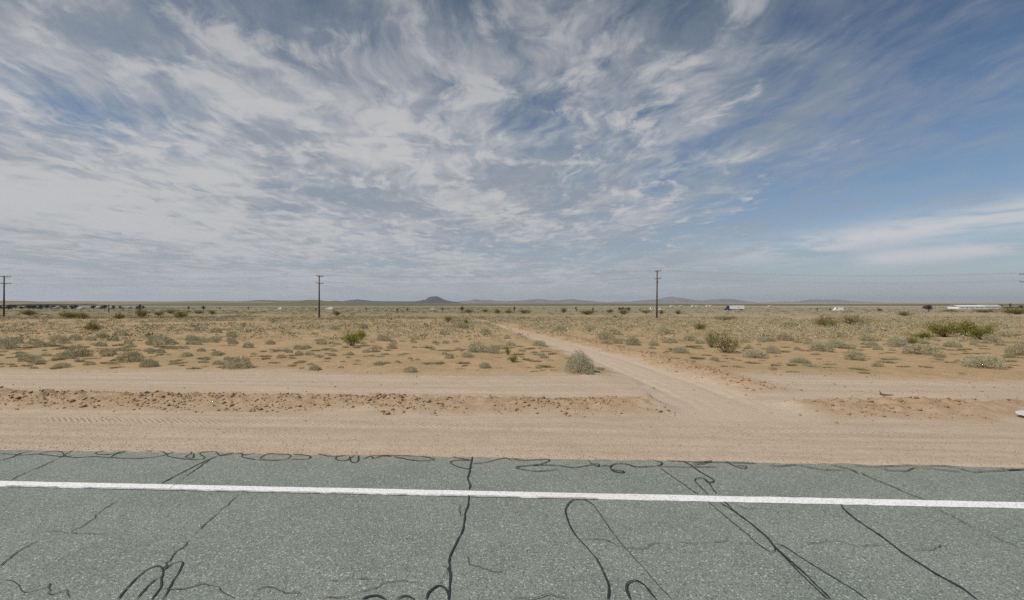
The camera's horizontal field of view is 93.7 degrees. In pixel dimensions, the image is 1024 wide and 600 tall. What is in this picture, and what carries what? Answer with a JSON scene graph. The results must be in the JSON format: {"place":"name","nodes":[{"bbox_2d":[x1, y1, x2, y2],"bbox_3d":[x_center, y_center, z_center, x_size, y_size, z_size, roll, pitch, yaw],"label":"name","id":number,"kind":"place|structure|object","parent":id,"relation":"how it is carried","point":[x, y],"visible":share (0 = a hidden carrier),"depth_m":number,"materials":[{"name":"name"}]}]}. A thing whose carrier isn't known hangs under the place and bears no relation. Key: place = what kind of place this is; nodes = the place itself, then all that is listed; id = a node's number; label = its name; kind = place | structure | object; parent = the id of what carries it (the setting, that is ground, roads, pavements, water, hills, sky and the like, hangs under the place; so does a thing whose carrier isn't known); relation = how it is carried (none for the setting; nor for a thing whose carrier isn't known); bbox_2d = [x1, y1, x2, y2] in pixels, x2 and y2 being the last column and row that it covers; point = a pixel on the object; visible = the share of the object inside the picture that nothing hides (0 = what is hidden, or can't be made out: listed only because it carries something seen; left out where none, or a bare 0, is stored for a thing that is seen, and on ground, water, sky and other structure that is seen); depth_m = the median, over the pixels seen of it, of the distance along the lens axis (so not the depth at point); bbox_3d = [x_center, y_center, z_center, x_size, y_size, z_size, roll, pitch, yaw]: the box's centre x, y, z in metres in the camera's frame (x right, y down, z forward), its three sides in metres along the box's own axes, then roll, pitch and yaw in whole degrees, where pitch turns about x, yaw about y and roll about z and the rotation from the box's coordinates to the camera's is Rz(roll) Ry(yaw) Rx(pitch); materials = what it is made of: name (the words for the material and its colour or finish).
{"place":"outdoors","nodes":[
{"label":"outdoors","id":0,"kind":"place"},
{"bbox_2d":[0,301,99,305],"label":"hills","id":1,"kind":"structure","parent":0,"point":[24,303],"depth_m":1159.71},
{"bbox_2d":[52,302,87,303],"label":"hills","id":2,"kind":"structure","parent":0,"point":[69,303],"depth_m":1327.91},
{"bbox_2d":[39,301,288,304],"bbox_3d":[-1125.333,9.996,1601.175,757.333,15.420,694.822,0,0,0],"label":"hills","id":3,"kind":"structure","parent":0,"point":[123,302],"depth_m":1458.40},
{"bbox_2d":[251,300,392,302],"bbox_3d":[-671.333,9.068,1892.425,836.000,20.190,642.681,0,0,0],"label":"hills","id":4,"kind":"structure","parent":0,"point":[309,301],"depth_m":1801.31,"materials":[{"name":"grey stone"}]},
{"bbox_2d":[343,299,412,302],"bbox_3d":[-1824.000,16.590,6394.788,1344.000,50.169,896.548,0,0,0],"label":"hills","id":5,"kind":"structure","parent":0,"point":[356,300],"depth_m":6237.44,"materials":[{"name":"grey stone"}]},
{"bbox_2d":[407,296,458,302],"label":"butte","id":6,"kind":"object","parent":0,"point":[433,299],"visible":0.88,"depth_m":5488.26,"materials":[{"name":"grey stone"}]},
{"bbox_2d":[5,449,1009,479],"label":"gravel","id":7,"kind":"structure","parent":0,"point":[507,460],"depth_m":7.46,"materials":[{"name":"grey gravel"}]},
{"bbox_2d":[0,450,1023,599],"bbox_3d":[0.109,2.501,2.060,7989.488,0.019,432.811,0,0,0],"label":"road","id":8,"kind":"structure","parent":0,"point":[105,525],"depth_m":5.28,"materials":[{"name":"grey asphalt"}]},
{"bbox_2d":[0,303,1023,467],"bbox_3d":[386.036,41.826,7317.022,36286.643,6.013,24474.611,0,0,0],"label":"ground","id":9,"kind":"structure","parent":0,"point":[708,398],"depth_m":12.94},
{"bbox_2d":[0,276,10,315],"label":"utility pole","id":10,"kind":"object","parent":9,"relation":"on","point":[3,283],"visible":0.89,"depth_m":121.88,"materials":[{"name":"brown wood"}]},
{"bbox_2d":[0,337,20,349],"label":"saltbush","id":11,"kind":"object","parent":9,"relation":"on","point":[2,341],"visible":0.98,"depth_m":26.84,"materials":[{"name":"green plant"}]},
{"bbox_2d":[15,309,41,314],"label":"creosote bush","id":12,"kind":"object","parent":9,"relation":"on","point":[28,312],"visible":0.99,"depth_m":155.97,"materials":[{"name":"green plant"}]},
{"bbox_2d":[17,353,44,360],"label":"saltbush","id":13,"kind":"object","parent":9,"relation":"on","point":[30,357],"visible":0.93,"depth_m":21.13,"materials":[{"name":"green plant"}]},
{"bbox_2d":[30,340,45,345],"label":"saltbush","id":14,"kind":"object","parent":9,"relation":"on","point":[35,343],"visible":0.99,"depth_m":29.59,"materials":[{"name":"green plant"}]},
{"bbox_2d":[49,334,67,341],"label":"saltbush","id":15,"kind":"object","parent":9,"relation":"on","point":[63,339],"visible":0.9,"depth_m":32.42,"materials":[{"name":"green plant"}]},
{"bbox_2d":[52,362,71,366],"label":"saltbush","id":16,"kind":"object","parent":9,"relation":"on","point":[64,364],"visible":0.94,"depth_m":19.32,"materials":[{"name":"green plant"}]},
{"bbox_2d":[51,352,76,358],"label":"saltbush","id":17,"kind":"object","parent":9,"relation":"on","point":[72,355],"visible":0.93,"depth_m":21.77,"materials":[{"name":"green plant"}]},
{"bbox_2d":[52,308,78,317],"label":"creosote bush","id":18,"kind":"object","parent":9,"relation":"on","point":[66,314],"visible":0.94,"depth_m":107.75,"materials":[{"name":"green plant"}]},
{"bbox_2d":[68,334,82,340],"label":"saltbush","id":19,"kind":"object","parent":9,"relation":"on","point":[73,337],"visible":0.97,"depth_m":34.13,"materials":[{"name":"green plant"}]},
{"bbox_2d":[63,344,93,357],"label":"saltbush","id":20,"kind":"object","parent":9,"relation":"on","point":[83,351],"visible":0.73,"depth_m":22.87,"materials":[{"name":"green plant"}]},
{"bbox_2d":[76,312,94,318],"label":"creosote bush","id":21,"kind":"object","parent":9,"relation":"on","point":[81,314],"visible":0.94,"depth_m":100.49,"materials":[{"name":"green plant"}]},
{"bbox_2d":[81,320,103,330],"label":"creosote bush","id":22,"kind":"object","parent":9,"relation":"on","point":[90,326],"visible":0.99,"depth_m":48.31,"materials":[{"name":"green plant"}]},
{"bbox_2d":[95,341,107,346],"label":"saltbush","id":23,"kind":"object","parent":9,"relation":"on","point":[98,345],"visible":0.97,"depth_m":29.05,"materials":[{"name":"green plant"}]},
{"bbox_2d":[95,332,109,337],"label":"saltbush","id":24,"kind":"object","parent":9,"relation":"on","point":[102,334],"visible":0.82,"depth_m":37.76,"materials":[{"name":"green plant"}]},
{"bbox_2d":[98,347,116,354],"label":"saltbush","id":25,"kind":"object","parent":9,"relation":"on","point":[106,351],"visible":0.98,"depth_m":24.03,"materials":[{"name":"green plant"}]},
{"bbox_2d":[111,313,126,318],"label":"creosote bush","id":26,"kind":"object","parent":9,"relation":"on","point":[119,316],"visible":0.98,"depth_m":100.76,"materials":[{"name":"green plant"}]},
{"bbox_2d":[114,330,128,335],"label":"saltbush","id":27,"kind":"object","parent":9,"relation":"on","point":[125,332],"visible":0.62,"depth_m":39.97,"materials":[{"name":"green plant"}]},
{"bbox_2d":[117,348,144,362],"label":"saltbush","id":28,"kind":"object","parent":9,"relation":"on","point":[135,356],"visible":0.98,"depth_m":20.52,"materials":[{"name":"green plant"}]},
{"bbox_2d":[133,308,148,316],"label":"creosote bush","id":29,"kind":"object","parent":9,"relation":"on","point":[143,313],"visible":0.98,"depth_m":117.91,"materials":[{"name":"green plant"}]},
{"bbox_2d":[139,358,158,367],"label":"saltbush","id":30,"kind":"object","parent":9,"relation":"on","point":[146,362],"visible":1,"depth_m":19.05,"materials":[{"name":"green plant"}]},
{"bbox_2d":[146,334,172,345],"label":"saltbush","id":31,"kind":"object","parent":9,"relation":"on","point":[155,339],"visible":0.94,"depth_m":30.33,"materials":[{"name":"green plant"}]},
{"bbox_2d":[170,309,191,317],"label":"creosote bush","id":32,"kind":"object","parent":9,"relation":"on","point":[178,314],"visible":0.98,"depth_m":108.98,"materials":[{"name":"green plant"}]},
{"bbox_2d":[184,334,199,340],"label":"saltbush","id":33,"kind":"object","parent":9,"relation":"on","point":[191,337],"visible":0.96,"depth_m":34.34,"materials":[{"name":"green plant"}]},
{"bbox_2d":[209,327,221,332],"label":"saltbush","id":34,"kind":"object","parent":9,"relation":"on","point":[216,328],"visible":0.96,"depth_m":45.23,"materials":[{"name":"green plant"}]},
{"bbox_2d":[220,355,253,368],"bbox_3d":[-10.594,2.400,18.577,1.136,0.536,1.200,0,0,36],"label":"saltbush","id":35,"kind":"object","parent":9,"relation":"on","point":[239,362],"visible":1,"depth_m":18.55,"materials":[{"name":"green plant"}]},
{"bbox_2d":[242,342,253,347],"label":"saltbush","id":36,"kind":"object","parent":9,"relation":"on","point":[248,345],"visible":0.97,"depth_m":28.13,"materials":[{"name":"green plant"}]},
{"bbox_2d":[308,365,321,370],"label":"saltbush","id":37,"kind":"object","parent":9,"relation":"on","point":[317,367],"visible":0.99,"depth_m":18.24,"materials":[{"name":"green plant"}]},
{"bbox_2d":[316,275,323,317],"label":"utility pole","id":38,"kind":"object","parent":9,"relation":"on","point":[319,276],"visible":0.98,"depth_m":117.55,"materials":[{"name":"brown wood"}]},
{"bbox_2d":[316,338,327,344],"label":"saltbush","id":39,"kind":"object","parent":9,"relation":"on","point":[320,340],"visible":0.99,"depth_m":30.44,"materials":[{"name":"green plant"}]},
{"bbox_2d":[337,326,367,345],"bbox_3d":[-9.804,2.142,29.358,1.753,1.386,1.546,0,0,-26],"label":"creosote bush","id":40,"kind":"object","parent":9,"relation":"on","point":[350,339],"visible":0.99,"depth_m":29.18,"materials":[{"name":"green plant"}]},
{"bbox_2d":[376,335,391,340],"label":"saltbush","id":41,"kind":"object","parent":9,"relation":"on","point":[382,337],"visible":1,"depth_m":34.60,"materials":[{"name":"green plant"}]},
{"bbox_2d":[403,365,417,372],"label":"saltbush","id":42,"kind":"object","parent":9,"relation":"on","point":[413,370],"visible":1,"depth_m":17.47,"materials":[{"name":"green plant"}]},
{"bbox_2d":[455,322,468,328],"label":"saltbush","id":43,"kind":"object","parent":9,"relation":"on","point":[463,324],"visible":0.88,"depth_m":54.41,"materials":[{"name":"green plant"}]},
{"bbox_2d":[460,351,474,357],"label":"saltbush","id":44,"kind":"object","parent":9,"relation":"on","point":[467,353],"visible":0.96,"depth_m":22.59,"materials":[{"name":"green plant"}]},
{"bbox_2d":[467,341,488,351],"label":"saltbush","id":45,"kind":"object","parent":9,"relation":"on","point":[475,349],"visible":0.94,"depth_m":25.48,"materials":[{"name":"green plant"}]},
{"bbox_2d":[478,362,489,368],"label":"saltbush","id":46,"kind":"object","parent":9,"relation":"on","point":[484,364],"visible":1,"depth_m":18.72,"materials":[{"name":"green plant"}]},
{"bbox_2d":[479,327,491,333],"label":"saltbush","id":47,"kind":"object","parent":9,"relation":"on","point":[485,328],"visible":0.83,"depth_m":42.82,"materials":[{"name":"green plant"}]},
{"bbox_2d":[488,344,499,353],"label":"saltbush","id":48,"kind":"object","parent":9,"relation":"on","point":[494,349],"visible":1,"depth_m":24.60,"materials":[{"name":"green plant"}]},
{"bbox_2d":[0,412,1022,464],"bbox_3d":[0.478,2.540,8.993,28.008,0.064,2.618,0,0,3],"label":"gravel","id":49,"kind":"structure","parent":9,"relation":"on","point":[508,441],"depth_m":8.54,"materials":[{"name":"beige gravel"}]},
{"bbox_2d":[0,307,1023,344],"bbox_3d":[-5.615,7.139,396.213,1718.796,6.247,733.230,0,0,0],"label":"scrub","id":50,"kind":"object","parent":9,"relation":"on","point":[540,319],"visible":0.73,"depth_m":69.84,"materials":[{"name":"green plant"}]},
{"bbox_2d":[0,326,1023,424],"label":"clods","id":51,"kind":"object","parent":9,"relation":"on","point":[132,394],"visible":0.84,"depth_m":11.85,"materials":[{"name":"brown soil"}]},
{"bbox_2d":[508,353,518,361],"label":"creosote bush","id":52,"kind":"object","parent":9,"relation":"on","point":[513,358],"visible":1,"depth_m":20.94,"materials":[{"name":"green plant"}]},
{"bbox_2d":[565,349,594,373],"bbox_3d":[2.384,2.177,17.151,1.151,0.922,1.090,0,0,-27],"label":"saltbush","id":53,"kind":"object","parent":9,"relation":"on","point":[585,360],"visible":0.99,"depth_m":17.01,"materials":[{"name":"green plant"}]},
{"bbox_2d":[578,309,598,314],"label":"creosote bush","id":54,"kind":"object","parent":9,"relation":"on","point":[584,312],"visible":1,"depth_m":186.91,"materials":[{"name":"green plant"}]},
{"bbox_2d":[594,331,613,339],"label":"saltbush","id":55,"kind":"object","parent":9,"relation":"on","point":[606,335],"visible":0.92,"depth_m":36.16,"materials":[{"name":"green plant"}]},
{"bbox_2d":[609,328,621,334],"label":"saltbush","id":56,"kind":"object","parent":9,"relation":"on","point":[616,330],"visible":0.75,"depth_m":42.82,"materials":[{"name":"beige plant"}]},
{"bbox_2d":[625,336,640,345],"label":"saltbush","id":57,"kind":"object","parent":9,"relation":"on","point":[636,342],"visible":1,"depth_m":30.60,"materials":[{"name":"green plant"}]},
{"bbox_2d":[655,270,660,317],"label":"utility pole","id":58,"kind":"object","parent":9,"relation":"on","point":[657,271],"visible":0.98,"depth_m":113.24,"materials":[{"name":"brown wood"}]},
{"bbox_2d":[31,278,995,285],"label":"power line","id":59,"kind":"object","parent":58,"relation":"attached to","point":[670,278],"visible":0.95,"depth_m":112.64,"materials":[{"name":"metal"}]},
{"bbox_2d":[657,327,673,333],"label":"saltbush","id":60,"kind":"object","parent":9,"relation":"on","point":[662,331],"visible":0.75,"depth_m":44.31,"materials":[{"name":"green plant"}]},
{"bbox_2d":[671,346,688,352],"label":"saltbush","id":61,"kind":"object","parent":9,"relation":"on","point":[684,349],"visible":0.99,"depth_m":25.07,"materials":[{"name":"beige plant"}]},
{"bbox_2d":[682,333,696,340],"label":"saltbush","id":62,"kind":"object","parent":9,"relation":"on","point":[690,337],"visible":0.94,"depth_m":34.38,"materials":[{"name":"beige plant"}]},
{"bbox_2d":[693,323,706,329],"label":"creosote bush","id":63,"kind":"object","parent":9,"relation":"on","point":[702,327],"visible":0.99,"depth_m":52.89,"materials":[{"name":"green plant"}]},
{"bbox_2d":[700,329,718,346],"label":"brush shrub","id":64,"kind":"object","parent":9,"relation":"on","point":[707,339],"visible":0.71,"depth_m":28.84,"materials":[{"name":"green plant"}]},
{"bbox_2d":[711,315,739,319],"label":"brush shrub","id":65,"kind":"object","parent":9,"relation":"on","point":[724,317],"visible":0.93,"depth_m":90.42,"materials":[{"name":"green plant"}]},
{"bbox_2d":[707,324,748,352],"bbox_3d":[11.182,2.041,25.077,2.124,1.533,1.982,0,0,-15],"label":"brush shrub","id":66,"kind":"object","parent":9,"relation":"on","point":[724,345],"visible":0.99,"depth_m":25.14,"materials":[{"name":"green plant"}]},
{"bbox_2d":[740,348,769,357],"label":"saltbush","id":67,"kind":"object","parent":9,"relation":"on","point":[761,354],"visible":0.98,"depth_m":22.64,"materials":[{"name":"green plant"}]},
{"bbox_2d":[765,345,780,353],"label":"saltbush","id":68,"kind":"object","parent":9,"relation":"on","point":[770,348],"visible":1,"depth_m":24.71,"materials":[{"name":"beige plant"}]},
{"bbox_2d":[774,332,793,340],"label":"saltbush","id":69,"kind":"object","parent":9,"relation":"on","point":[779,337],"visible":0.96,"depth_m":34.40,"materials":[{"name":"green plant"}]},
{"bbox_2d":[780,321,798,326],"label":"saltbush","id":70,"kind":"object","parent":9,"relation":"on","point":[788,323],"visible":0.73,"depth_m":62.41,"materials":[{"name":"beige plant"}]},
{"bbox_2d":[788,357,810,363],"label":"saltbush","id":71,"kind":"object","parent":9,"relation":"on","point":[795,360],"visible":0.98,"depth_m":20.64,"materials":[{"name":"beige plant"}]},
{"bbox_2d":[808,341,836,351],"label":"saltbush","id":72,"kind":"object","parent":9,"relation":"on","point":[822,345],"visible":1,"depth_m":26.05,"materials":[{"name":"beige plant"}]},
{"bbox_2d":[807,312,841,325],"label":"brush shrub","id":73,"kind":"object","parent":9,"relation":"on","point":[819,322],"visible":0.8,"depth_m":62.55,"materials":[{"name":"green plant"}]},
{"bbox_2d":[829,339,848,347],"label":"saltbush","id":74,"kind":"object","parent":9,"relation":"on","point":[837,341],"visible":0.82,"depth_m":28.44,"materials":[{"name":"beige plant"}]},
{"bbox_2d":[843,349,865,360],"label":"saltbush","id":75,"kind":"object","parent":9,"relation":"on","point":[855,353],"visible":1,"depth_m":21.65,"materials":[{"name":"beige plant"}]},
{"bbox_2d":[835,310,874,324],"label":"brush shrub","id":76,"kind":"object","parent":9,"relation":"on","point":[851,320],"visible":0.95,"depth_m":68.95,"materials":[{"name":"green plant"}]},
{"bbox_2d":[858,334,876,340],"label":"saltbush","id":77,"kind":"object","parent":9,"relation":"on","point":[868,339],"visible":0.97,"depth_m":34.36,"materials":[{"name":"beige plant"}]},
{"bbox_2d":[861,326,876,331],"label":"saltbush","id":78,"kind":"object","parent":9,"relation":"on","point":[866,328],"visible":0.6,"depth_m":47.59,"materials":[{"name":"beige plant"}]},
{"bbox_2d":[864,341,878,345],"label":"saltbush","id":79,"kind":"object","parent":9,"relation":"on","point":[872,343],"visible":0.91,"depth_m":29.99,"materials":[{"name":"beige plant"}]},
{"bbox_2d":[870,361,883,366],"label":"saltbush","id":80,"kind":"object","parent":9,"relation":"on","point":[873,364],"visible":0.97,"depth_m":19.25,"materials":[{"name":"beige plant"}]},
{"bbox_2d":[885,335,908,346],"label":"saltbush","id":81,"kind":"object","parent":9,"relation":"on","point":[904,343],"visible":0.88,"depth_m":28.92,"materials":[{"name":"beige plant"}]},
{"bbox_2d":[893,311,915,315],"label":"brush shrub","id":82,"kind":"object","parent":9,"relation":"on","point":[904,313],"visible":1,"depth_m":151.39,"materials":[{"name":"green plant"}]},
{"bbox_2d":[905,334,919,343],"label":"creosote bush","id":83,"kind":"object","parent":9,"relation":"on","point":[911,340],"visible":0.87,"depth_m":30.80,"materials":[{"name":"green plant"}]},
{"bbox_2d":[907,331,938,338],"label":"creosote bush","id":84,"kind":"object","parent":9,"relation":"on","point":[921,335],"visible":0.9,"depth_m":36.38,"materials":[{"name":"green plant"}]},
{"bbox_2d":[901,343,946,355],"bbox_3d":[20.605,2.487,24.453,1.897,0.613,2.005,0,0,2],"label":"saltbush","id":85,"kind":"object","parent":9,"relation":"on","point":[919,346],"visible":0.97,"depth_m":24.22,"materials":[{"name":"beige plant"}]},
{"bbox_2d":[922,304,933,310],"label":"tree","id":86,"kind":"object","parent":9,"relation":"on","point":[928,307],"visible":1,"depth_m":369.72,"materials":[{"name":"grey plant"}]},
{"bbox_2d":[922,317,970,336],"bbox_3d":[35.608,2.160,39.605,2.922,1.878,3.311,0,0,-21],"label":"creosote bush","id":87,"kind":"object","parent":9,"relation":"on","point":[939,329],"visible":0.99,"depth_m":39.40,"materials":[{"name":"green plant"}]},
{"bbox_2d":[940,340,961,347],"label":"saltbush","id":88,"kind":"object","parent":9,"relation":"on","point":[944,344],"visible":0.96,"depth_m":28.89,"materials":[{"name":"beige plant"}]},
{"bbox_2d":[951,318,985,334],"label":"creosote bush","id":89,"kind":"object","parent":9,"relation":"on","point":[967,324],"visible":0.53,"depth_m":40.48,"materials":[{"name":"green plant"}]},
{"bbox_2d":[947,305,1001,308],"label":"long building","id":90,"kind":"structure","parent":9,"relation":"on","point":[973,306],"depth_m":596.96,"materials":[{"name":"white paint"}]},
{"bbox_2d":[963,318,1004,339],"bbox_3d":[35.035,2.167,35.744,2.023,1.684,2.283,0,0,-12],"label":"creosote bush","id":91,"kind":"object","parent":9,"relation":"on","point":[979,333],"visible":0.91,"depth_m":35.72,"materials":[{"name":"green plant"}]},
{"bbox_2d":[959,354,1009,369],"bbox_3d":[18.456,2.400,18.804,1.328,0.622,1.561,0,0,-9],"label":"saltbush","id":92,"kind":"object","parent":9,"relation":"on","point":[979,359],"visible":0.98,"depth_m":18.71,"materials":[{"name":"beige plant"}]},
{"bbox_2d":[972,309,998,312],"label":"creosote bush","id":93,"kind":"object","parent":9,"relation":"on","point":[983,310],"visible":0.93,"depth_m":268.22,"materials":[{"name":"green plant"}]},
{"bbox_2d":[982,334,1004,342],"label":"saltbush","id":94,"kind":"object","parent":9,"relation":"on","point":[996,338],"visible":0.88,"depth_m":32.66,"materials":[{"name":"beige plant"}]},
{"bbox_2d":[991,306,1023,313],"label":"creosote bush","id":95,"kind":"object","parent":9,"relation":"on","point":[1016,310],"visible":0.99,"depth_m":197.11,"materials":[{"name":"green plant"}]},
{"bbox_2d":[997,331,1021,336],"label":"saltbush","id":96,"kind":"object","parent":9,"relation":"on","point":[1008,335],"visible":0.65,"depth_m":39.73,"materials":[{"name":"beige plant"}]},
{"bbox_2d":[1002,343,1023,354],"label":"saltbush","id":97,"kind":"object","parent":9,"relation":"on","point":[1020,349],"visible":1,"depth_m":24.02,"materials":[{"name":"beige plant"}]},
{"bbox_2d":[0,0,1023,302],"label":"sky","id":98,"kind":"structure","parent":0,"point":[433,144],"materials":[{"name":"blue"}]},
{"bbox_2d":[458,299,612,302],"bbox_3d":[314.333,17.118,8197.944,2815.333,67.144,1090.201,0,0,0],"label":"hills","id":99,"kind":"structure","parent":0,"point":[533,301],"depth_m":7889.65,"materials":[{"name":"grey stone"}]},
{"bbox_2d":[87,303,1023,305],"bbox_3d":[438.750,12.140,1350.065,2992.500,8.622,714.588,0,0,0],"label":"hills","id":100,"kind":"structure","parent":0,"point":[411,304],"depth_m":1148.59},
{"bbox_2d":[221,310,999,310],"bbox_3d":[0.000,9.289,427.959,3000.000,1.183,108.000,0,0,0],"label":"highway","id":101,"kind":"structure","parent":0,"point":[678,310],"depth_m":416.40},
{"bbox_2d":[724,306,743,309],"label":"semi truck","id":102,"kind":"object","parent":101,"relation":"on","point":[734,307],"visible":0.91,"depth_m":418.74,"materials":[{"name":"white paint"}]},
{"bbox_2d":[613,297,761,302],"bbox_3d":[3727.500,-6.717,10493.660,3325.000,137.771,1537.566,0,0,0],"label":"mountains","id":103,"kind":"structure","parent":0,"point":[672,300],"depth_m":10055.23,"materials":[{"name":"grey stone"}]},
{"bbox_2d":[762,299,886,302],"bbox_3d":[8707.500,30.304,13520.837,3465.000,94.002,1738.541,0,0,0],"label":"mountains","id":104,"kind":"structure","parent":0,"point":[823,301],"depth_m":12992.29,"materials":[{"name":"grey stone"}]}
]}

